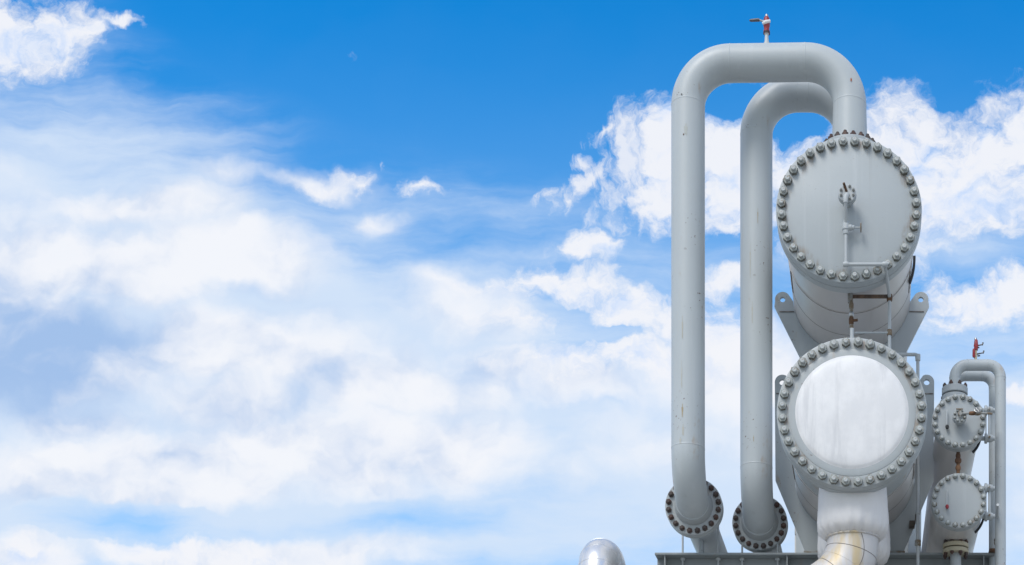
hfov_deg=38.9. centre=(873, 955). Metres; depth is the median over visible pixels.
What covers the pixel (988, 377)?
bent pipe
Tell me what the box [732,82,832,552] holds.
overhead pipe
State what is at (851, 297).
pipe bracket
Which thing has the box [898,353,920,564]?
drain pipe
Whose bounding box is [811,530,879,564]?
clad elbow
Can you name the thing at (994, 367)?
bent pipe
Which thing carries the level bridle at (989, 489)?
attached to the heat exchanger at (958, 503)
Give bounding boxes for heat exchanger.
[774,129,928,360]
[775,328,933,564]
[921,380,985,552]
[926,473,985,564]
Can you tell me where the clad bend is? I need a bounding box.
[578,538,625,564]
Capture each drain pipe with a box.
[838,182,891,347]
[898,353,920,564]
[988,503,998,552]
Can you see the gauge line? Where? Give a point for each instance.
(959, 415)
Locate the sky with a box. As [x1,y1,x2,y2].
[0,0,1023,564]
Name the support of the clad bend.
on the ground
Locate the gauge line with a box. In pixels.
[953,407,991,423]
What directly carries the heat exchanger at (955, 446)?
on the heat exchanger at (958, 503)
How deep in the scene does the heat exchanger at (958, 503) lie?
12.90 m
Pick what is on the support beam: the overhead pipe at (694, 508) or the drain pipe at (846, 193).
the overhead pipe at (694, 508)
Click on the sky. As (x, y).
(282, 282)
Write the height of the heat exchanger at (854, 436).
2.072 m
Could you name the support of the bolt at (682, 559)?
attached to the support beam
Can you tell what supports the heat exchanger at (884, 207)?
on the heat exchanger at (854, 436)
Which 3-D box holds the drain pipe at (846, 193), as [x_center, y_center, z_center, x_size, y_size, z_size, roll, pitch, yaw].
[0.001,-6.257,12.353,0.720,1.255,0.313,0,0,-45]
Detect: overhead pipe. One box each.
[665,14,866,552]
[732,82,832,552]
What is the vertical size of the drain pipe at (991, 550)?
5.743 m
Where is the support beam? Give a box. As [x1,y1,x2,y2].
[655,553,994,564]
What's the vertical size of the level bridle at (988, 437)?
0.365 m
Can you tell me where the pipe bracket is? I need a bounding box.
[848,293,887,333]
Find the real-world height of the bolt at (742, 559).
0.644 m
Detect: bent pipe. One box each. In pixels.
[948,371,994,564]
[949,338,1005,564]
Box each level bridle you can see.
[980,405,994,443]
[982,483,994,521]
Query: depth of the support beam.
13.68 m

